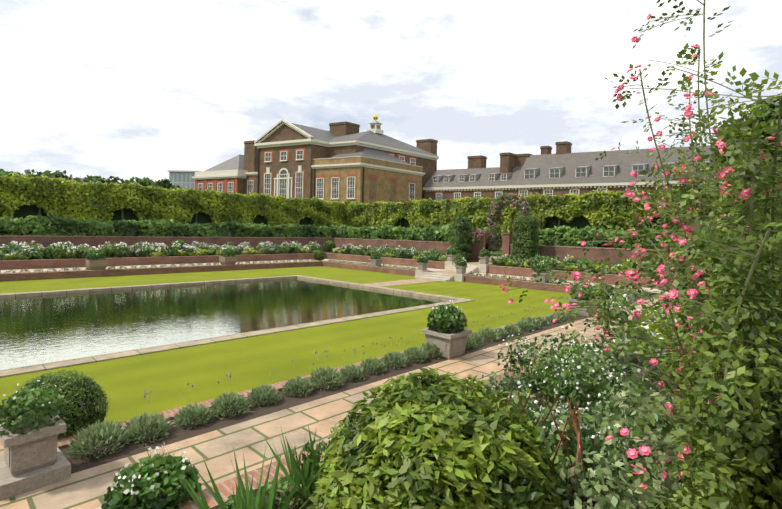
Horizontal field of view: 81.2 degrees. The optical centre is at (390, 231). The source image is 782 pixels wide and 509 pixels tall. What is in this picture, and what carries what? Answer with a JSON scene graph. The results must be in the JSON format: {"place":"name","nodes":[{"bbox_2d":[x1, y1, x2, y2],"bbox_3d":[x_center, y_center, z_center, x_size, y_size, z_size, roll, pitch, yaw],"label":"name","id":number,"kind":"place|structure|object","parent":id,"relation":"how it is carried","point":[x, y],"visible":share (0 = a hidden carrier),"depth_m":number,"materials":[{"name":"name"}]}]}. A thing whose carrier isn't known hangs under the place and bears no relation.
{"place":"outdoors","nodes":[
{"label":"outdoors","id":0,"kind":"place"},
{"bbox_2d":[167,170,199,189],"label":"modern block","id":1,"kind":"structure","parent":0,"point":[181,172],"depth_m":151.16,"materials":[{"name":"grey"}]},
{"bbox_2d":[170,173,193,189],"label":"building windows","id":2,"kind":"structure","parent":1,"relation":"attached to","point":[179,179],"depth_m":151.13,"materials":[{"name":"grey glass"}]},
{"bbox_2d":[0,278,446,369],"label":"pond water","id":3,"kind":"structure","parent":0,"point":[41,329],"depth_m":16.56,"materials":[{"name":"green liquid"}]},
{"bbox_2d":[0,266,576,422],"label":"lawn","id":4,"kind":"structure","parent":0,"point":[166,377],"depth_m":11.80,"materials":[{"name":"green plant"}]},
{"bbox_2d":[0,275,474,377],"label":"pond coping","id":5,"kind":"object","parent":4,"relation":"on","point":[69,362],"visible":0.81,"depth_m":15.74,"materials":[{"name":"beige stone"}]},
{"bbox_2d":[0,253,687,293],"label":"terrace walls","id":6,"kind":"structure","parent":4,"relation":"on","point":[37,264],"depth_m":29.89,"materials":[{"name":"brick"}]},
{"bbox_2d":[13,300,588,434],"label":"planter soil","id":7,"kind":"structure","parent":0,"point":[24,429],"depth_m":4.82,"materials":[{"name":"brown soil"}]},
{"bbox_2d":[0,247,597,508],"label":"planter plants","id":8,"kind":"object","parent":7,"relation":"on","point":[146,481],"visible":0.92,"depth_m":3.75,"materials":[{"name":"green plant"}]},
{"bbox_2d":[0,261,663,473],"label":"soil bed","id":9,"kind":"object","parent":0,"point":[82,462],"depth_m":6.71,"materials":[{"name":"brown soil"}]},
{"bbox_2d":[0,256,652,459],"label":"lavender","id":10,"kind":"object","parent":9,"relation":"on","point":[115,433],"visible":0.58,"depth_m":7.26,"materials":[{"name":"green plant"}]},
{"bbox_2d":[0,262,666,508],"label":"stone paths","id":11,"kind":"structure","parent":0,"point":[85,489],"depth_m":5.78,"materials":[{"name":"beige stone"}]},
{"bbox_2d":[0,254,598,500],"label":"stone planters","id":12,"kind":"object","parent":11,"relation":"on","point":[34,459],"visible":0.77,"depth_m":4.68,"materials":[{"name":"grey stone"}]},
{"bbox_2d":[0,259,668,471],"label":"terrace gravel","id":13,"kind":"structure","parent":0,"point":[251,262],"depth_m":29.67,"materials":[{"name":"beige gravel"}]},
{"bbox_2d":[86,256,236,269],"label":"stone planters","id":14,"kind":"object","parent":13,"relation":"on","point":[98,264],"visible":0.9,"depth_m":27.46,"materials":[{"name":"brown stone"}]},
{"bbox_2d":[96,261,490,508],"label":"step piers","id":15,"kind":"structure","parent":13,"relation":"on","point":[482,268],"depth_m":30.56,"materials":[{"name":"stone"}]},
{"bbox_2d":[0,251,701,508],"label":"terrace soil","id":16,"kind":"structure","parent":0,"point":[539,404],"depth_m":6.46,"materials":[{"name":"brown soil"}]},
{"bbox_2d":[0,240,618,439],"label":"box ball","id":17,"kind":"object","parent":16,"relation":"on","point":[76,376],"visible":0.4,"depth_m":5.91,"materials":[{"name":"green plant"}]},
{"bbox_2d":[0,236,676,508],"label":"brick edging","id":18,"kind":"structure","parent":16,"relation":"on","point":[225,488],"depth_m":7.12,"materials":[{"name":"brick"}]},
{"bbox_2d":[0,240,685,278],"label":"flower bed plants","id":19,"kind":"object","parent":16,"relation":"on","point":[14,251],"visible":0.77,"depth_m":32.27,"materials":[{"name":"green plant"}]},
{"bbox_2d":[0,237,690,266],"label":"wall","id":20,"kind":"structure","parent":16,"relation":"on","point":[597,254],"depth_m":34.52,"materials":[{"name":"brick"}]},
{"bbox_2d":[26,210,732,508],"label":"shrub","id":21,"kind":"object","parent":16,"relation":"on","point":[467,436],"visible":0.15,"depth_m":5.87,"materials":[{"name":"green plant"}]},
{"bbox_2d":[414,256,501,281],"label":"stone steps","id":22,"kind":"structure","parent":16,"relation":"on","point":[470,268],"depth_m":29.94,"materials":[{"name":"beige stone"}]},
{"bbox_2d":[177,0,781,508],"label":"shrubs","id":23,"kind":"object","parent":16,"relation":"on","point":[585,374],"visible":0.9,"depth_m":2.69,"materials":[{"name":"green plant"}]},
{"bbox_2d":[450,214,538,262],"bbox_3d":[7.376,0.477,33.380,7.208,3.587,1.869,1,0,45],"label":"yew","id":24,"kind":"object","parent":16,"relation":"on","point":[515,239],"visible":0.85,"depth_m":31.35,"materials":[{"name":"green plant"}]},
{"bbox_2d":[505,391,584,508],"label":"shrub stems","id":25,"kind":"object","parent":16,"relation":"on","point":[578,435],"visible":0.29,"depth_m":3.15,"materials":[{"name":"brown plant"}]},
{"bbox_2d":[509,0,781,508],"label":"rose canes","id":26,"kind":"object","parent":16,"relation":"on","point":[773,207],"visible":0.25,"depth_m":2.72,"materials":[{"name":"green plant"}]},
{"bbox_2d":[0,0,781,182],"label":"sky","id":27,"kind":"structure","parent":0,"point":[123,89],"materials":[{"name":"white"}]},
{"bbox_2d":[198,125,751,202],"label":"windows","id":28,"kind":"structure","parent":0,"point":[582,171],"depth_m":85.46,"materials":[{"name":"grey glass"}]},
{"bbox_2d":[205,121,436,170],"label":"palace slate roofs","id":29,"kind":"structure","parent":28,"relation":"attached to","point":[235,162],"depth_m":89.95,"materials":[{"name":"grey stone"}]},
{"bbox_2d":[312,157,422,206],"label":"brick building wing","id":30,"kind":"structure","parent":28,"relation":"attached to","point":[383,187],"depth_m":83.22,"materials":[{"name":"brown brick"}]},
{"bbox_2d":[369,178,395,200],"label":"blind windows","id":31,"kind":"structure","parent":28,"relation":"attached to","point":[373,186],"depth_m":82.67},
{"bbox_2d":[197,121,571,198],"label":"brick building","id":32,"kind":"structure","parent":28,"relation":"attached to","point":[509,162],"depth_m":89.02,"materials":[{"name":"brown brick"}]},
{"bbox_2d":[257,148,651,202],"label":"palace downpipes","id":33,"kind":"object","parent":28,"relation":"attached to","point":[314,182],"visible":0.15,"depth_m":84.19,"materials":[{"name":"black metal"}]},
{"bbox_2d":[192,119,776,201],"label":"building trim","id":34,"kind":"structure","parent":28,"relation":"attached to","point":[223,174],"depth_m":86.69,"materials":[{"name":"white paint"}]},
{"bbox_2d":[424,145,774,186],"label":"roof","id":35,"kind":"structure","parent":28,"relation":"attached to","point":[568,162],"depth_m":83.45,"materials":[{"name":"grey tile"}]},
{"bbox_2d":[370,120,772,181],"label":"palace lead","id":36,"kind":"object","parent":35,"relation":"on","point":[496,174],"visible":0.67,"depth_m":86.67,"materials":[{"name":"grey metal"}]},
{"bbox_2d":[490,251,501,256],"bbox_3d":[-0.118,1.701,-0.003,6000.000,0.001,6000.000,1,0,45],"label":"ground","id":37,"kind":"structure","parent":0,"point":[491,252],"depth_m":39.91,"materials":[{"name":"green plant"}]},
{"bbox_2d":[0,223,675,247],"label":"ivy vegetation","id":38,"kind":"object","parent":37,"relation":"on","point":[232,232],"depth_m":35.66,"materials":[{"name":"green plant"}]},
{"bbox_2d":[0,214,695,250],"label":"ivy band","id":39,"kind":"object","parent":38,"relation":"attached to","point":[431,232],"visible":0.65,"depth_m":35.99,"materials":[{"name":"green plant"}]},
{"bbox_2d":[0,185,676,245],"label":"hedge arch openings","id":40,"kind":"object","parent":37,"relation":"on","point":[581,221],"depth_m":42.91,"materials":[{"name":"plant"}]},
{"bbox_2d":[0,172,781,250],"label":"lime hedge","id":41,"kind":"object","parent":37,"relation":"on","point":[178,199],"visible":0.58,"depth_m":45.04,"materials":[{"name":"green plant"}]},
{"bbox_2d":[478,232,512,261],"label":"brick pillars","id":42,"kind":"structure","parent":37,"relation":"on","point":[506,239],"depth_m":33.75,"materials":[{"name":"brick"}]},
{"bbox_2d":[487,237,501,256],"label":"iron gate","id":43,"kind":"structure","parent":42,"relation":"attached to","point":[488,246],"depth_m":34.63,"materials":[{"name":"black metal"}]},
{"bbox_2d":[469,193,532,251],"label":"rose arch","id":44,"kind":"structure","parent":37,"relation":"on","point":[503,201],"depth_m":36.01,"materials":[{"name":"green plant"}]},
{"bbox_2d":[754,150,781,175],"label":"tree trunks","id":45,"kind":"object","parent":37,"relation":"on","point":[779,164],"visible":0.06,"depth_m":49.07,"materials":[{"name":"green plant"}]},
{"bbox_2d":[0,95,781,189],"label":"distant trees","id":46,"kind":"object","parent":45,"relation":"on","point":[162,183],"visible":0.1,"depth_m":81.86,"materials":[{"name":"green plant"}]}
]}

